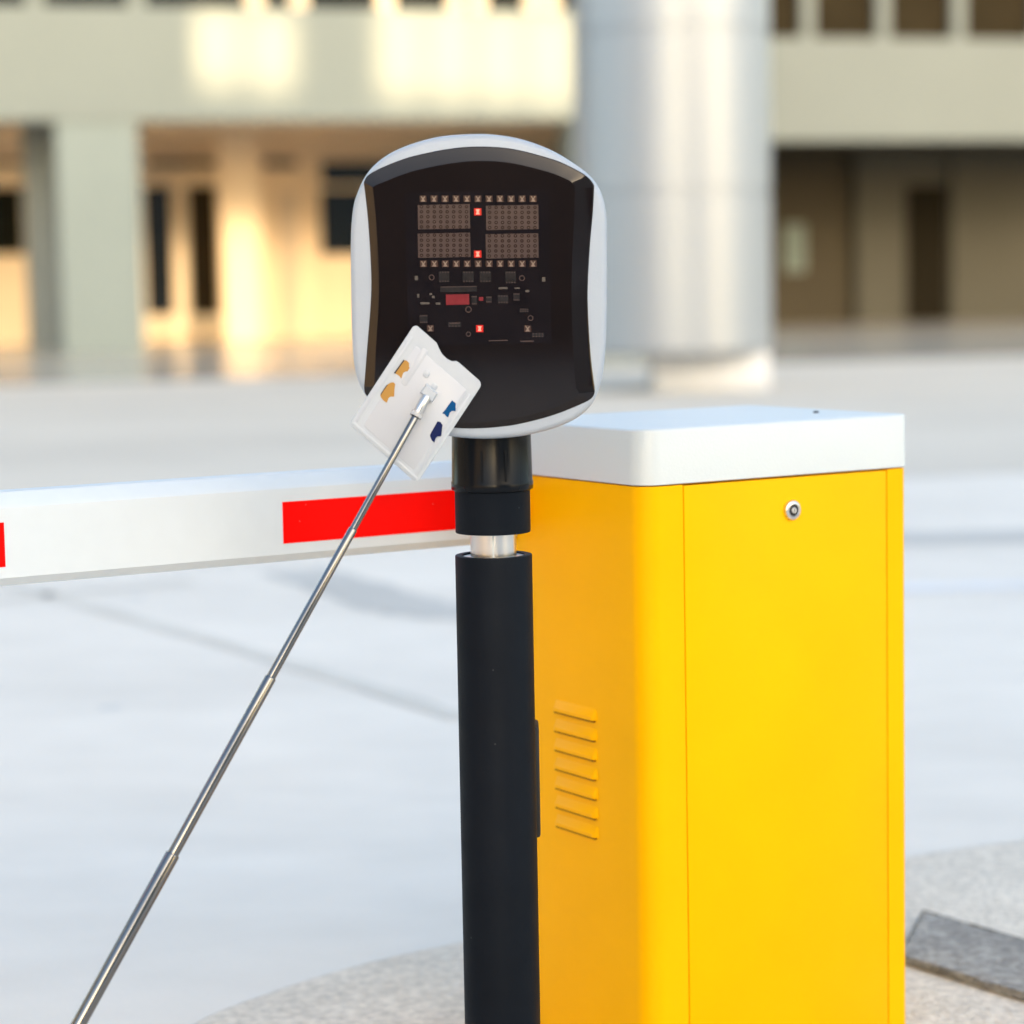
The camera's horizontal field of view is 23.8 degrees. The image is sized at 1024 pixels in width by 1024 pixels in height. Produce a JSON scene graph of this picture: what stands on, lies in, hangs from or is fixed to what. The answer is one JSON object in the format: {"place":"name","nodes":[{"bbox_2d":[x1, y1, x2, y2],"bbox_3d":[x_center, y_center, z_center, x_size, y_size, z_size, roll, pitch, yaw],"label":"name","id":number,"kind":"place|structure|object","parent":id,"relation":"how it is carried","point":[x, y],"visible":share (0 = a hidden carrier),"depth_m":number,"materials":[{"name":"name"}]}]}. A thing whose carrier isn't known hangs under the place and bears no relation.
{"place":"outdoors","nodes":[
{"label":"outdoors","id":0,"kind":"place"},
{"bbox_2d":[0,471,1023,1023],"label":"driveway","id":1,"kind":"structure","parent":0,"point":[324,837],"depth_m":6.28,"materials":[{"name":"concrete"}]},
{"bbox_2d":[0,580,195,601],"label":"driveway joint","id":2,"kind":"object","parent":1,"relation":"on","point":[81,591],"visible":1,"depth_m":9.94,"materials":[{"name":"grey concrete"}]},
{"bbox_2d":[4,584,457,718],"bbox_3d":[-1.385,0.407,8.983,0.142,0.001,4.821,-4,7,-31],"label":"driveway joint","id":3,"kind":"object","parent":1,"relation":"on","point":[421,703],"visible":0.9,"depth_m":8.04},
{"bbox_2d":[70,326,480,1023],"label":"card pole","id":4,"kind":"object","parent":1,"relation":"on","point":[414,404],"visible":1,"depth_m":3.35,"materials":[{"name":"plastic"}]},
{"bbox_2d":[258,567,455,618],"bbox_3d":[-0.546,0.326,9.655,0.508,0.001,1.930,-4,7,-31],"label":"damp patch","id":5,"kind":"object","parent":1,"relation":"on","point":[363,593],"visible":0.71,"depth_m":9.63,"materials":[{"name":"concrete"}]},
{"bbox_2d":[194,840,1023,1023],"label":"traffic island","id":6,"kind":"structure","parent":1,"relation":"on","point":[982,885],"depth_m":4.27,"materials":[{"name":"concrete"}]},
{"bbox_2d":[0,405,904,1023],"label":"barrier gate","id":7,"kind":"structure","parent":6,"relation":"on","point":[718,639],"depth_m":3.77,"materials":[{"name":"yellow metal"}]},
{"bbox_2d":[683,470,887,1023],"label":"door","id":8,"kind":"structure","parent":7,"relation":"in","point":[785,630],"depth_m":3.80,"materials":[{"name":"yellow paint"}]},
{"bbox_2d":[351,134,606,1023],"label":"card reader","id":9,"kind":"object","parent":6,"relation":"on","point":[482,258],"visible":0.98,"depth_m":3.36,"materials":[{"name":"black paint"}]},
{"bbox_2d":[905,910,1023,1001],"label":"kerb stone","id":10,"kind":"object","parent":6,"relation":"on","point":[984,958],"visible":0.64,"depth_m":4.34,"materials":[{"name":"grey stone"}]},
{"bbox_2d":[904,529,1023,543],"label":"driveway line","id":11,"kind":"object","parent":1,"relation":"on","point":[965,536],"visible":0.56,"depth_m":11.31,"materials":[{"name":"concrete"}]},
{"bbox_2d":[904,582,1023,591],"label":"driveway line","id":12,"kind":"object","parent":1,"relation":"on","point":[914,587],"visible":0.58,"depth_m":9.56,"materials":[{"name":"paint"}]},
{"bbox_2d":[0,356,1023,489],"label":"plaza","id":13,"kind":"structure","parent":0,"point":[964,415],"depth_m":22.07,"materials":[{"name":"grey concrete"}]},
{"bbox_2d":[0,319,1023,384],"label":"terrace","id":14,"kind":"structure","parent":0,"point":[163,360],"depth_m":39.27,"materials":[{"name":"stone"}]},
{"bbox_2d":[0,0,1023,352],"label":"office building","id":15,"kind":"structure","parent":14,"relation":"on","point":[184,168],"depth_m":49.96,"materials":[{"name":"paint"}]},
{"bbox_2d":[0,0,24,4],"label":"window frame","id":16,"kind":"structure","parent":15,"relation":"in","point":[2,2],"depth_m":43.91,"materials":[{"name":"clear glass"}]},
{"bbox_2d":[0,157,25,257],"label":"window","id":17,"kind":"structure","parent":15,"relation":"in","point":[12,229],"depth_m":51.00,"materials":[{"name":"black glass"}]},
{"bbox_2d":[25,0,126,5],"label":"window frame","id":18,"kind":"structure","parent":15,"relation":"in","point":[27,2],"depth_m":44.21,"materials":[{"name":"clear glass"}]},
{"bbox_2d":[139,157,219,331],"bbox_3d":[-7.048,-5.719,51.993,1.788,3.694,0.078,-3,6,-15],"label":"glass door","id":19,"kind":"structure","parent":15,"relation":"in","point":[179,239],"depth_m":51.97,"materials":[{"name":"black"}]},
{"bbox_2d":[127,0,244,7],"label":"window frame","id":20,"kind":"structure","parent":15,"relation":"in","point":[146,3],"depth_m":44.73,"materials":[{"name":"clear glass"}]},
{"bbox_2d":[245,0,289,7],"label":"window frame","id":21,"kind":"structure","parent":15,"relation":"in","point":[248,3],"depth_m":45.11,"materials":[{"name":"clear glass"}]},
{"bbox_2d":[261,158,297,168],"bbox_3d":[-5.013,-7.513,52.379,0.787,0.228,0.078,-3,6,-15],"label":"transom window","id":22,"kind":"structure","parent":15,"relation":"in","point":[266,163],"depth_m":52.38,"materials":[{"name":"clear glass"}]},
{"bbox_2d":[278,192,299,336],"bbox_3d":[-4.829,-5.356,52.644,0.385,3.126,0.048,-3,6,-15],"label":"door leaf","id":23,"kind":"structure","parent":15,"relation":"in","point":[286,200],"depth_m":52.62,"materials":[{"name":"paint"}]},
{"bbox_2d":[290,0,375,8],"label":"window frame","id":24,"kind":"structure","parent":15,"relation":"in","point":[336,4],"depth_m":45.44,"materials":[{"name":"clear glass"}]},
{"bbox_2d":[315,159,380,258],"bbox_3d":[-3.225,-6.614,52.946,2.101,2.139,0.078,-3,6,-15],"label":"window","id":25,"kind":"structure","parent":15,"relation":"in","point":[338,182],"depth_m":52.80,"materials":[{"name":"black glass"}]},
{"bbox_2d":[376,0,446,9],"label":"window frame","id":26,"kind":"structure","parent":15,"relation":"in","point":[380,4],"depth_m":45.82,"materials":[{"name":"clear glass"}]},
{"bbox_2d":[446,0,468,9],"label":"window frame","id":27,"kind":"structure","parent":15,"relation":"in","point":[451,4],"depth_m":45.93,"materials":[{"name":"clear glass"}]},
{"bbox_2d":[469,0,522,9],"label":"window frame","id":28,"kind":"structure","parent":15,"relation":"in","point":[473,4],"depth_m":46.24,"materials":[{"name":"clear glass"}]},
{"bbox_2d":[523,0,541,10],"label":"window frame","id":29,"kind":"structure","parent":15,"relation":"in","point":[528,5],"depth_m":46.31,"materials":[{"name":"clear glass"}]},
{"bbox_2d":[542,0,571,10],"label":"window frame","id":30,"kind":"structure","parent":15,"relation":"in","point":[547,5],"depth_m":46.44,"materials":[{"name":"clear glass"}]},
{"bbox_2d":[768,0,798,37],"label":"wing window frame","id":31,"kind":"structure","parent":15,"relation":"in","point":[784,14],"depth_m":50.21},
{"bbox_2d":[784,224,804,271],"bbox_3d":[6.528,-6.101,56.164,0.514,1.095,0.064,-3,6,-15],"label":"notice board","id":32,"kind":"object","parent":15,"relation":"attached to","point":[794,247],"visible":1,"depth_m":56.13,"materials":[{"name":"beige"}]},
{"bbox_2d":[799,0,873,37],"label":"wing window frame","id":33,"kind":"structure","parent":15,"relation":"in","point":[817,18],"depth_m":50.51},
{"bbox_2d":[874,0,949,38],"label":"wing window frame","id":34,"kind":"structure","parent":15,"relation":"in","point":[911,19],"depth_m":50.95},
{"bbox_2d":[907,185,946,320],"bbox_3d":[9.688,-6.036,56.764,0.981,3.146,0.068,-3,6,-15],"label":"dark door","id":35,"kind":"structure","parent":15,"relation":"in","point":[926,205],"depth_m":56.73,"materials":[{"name":"black paint"}]},
{"bbox_2d":[950,0,1023,38],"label":"wing window frame","id":36,"kind":"structure","parent":15,"relation":"in","point":[969,19],"depth_m":51.39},
{"bbox_2d":[572,0,771,391],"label":"round column","id":37,"kind":"structure","parent":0,"point":[672,136],"depth_m":24.93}
]}

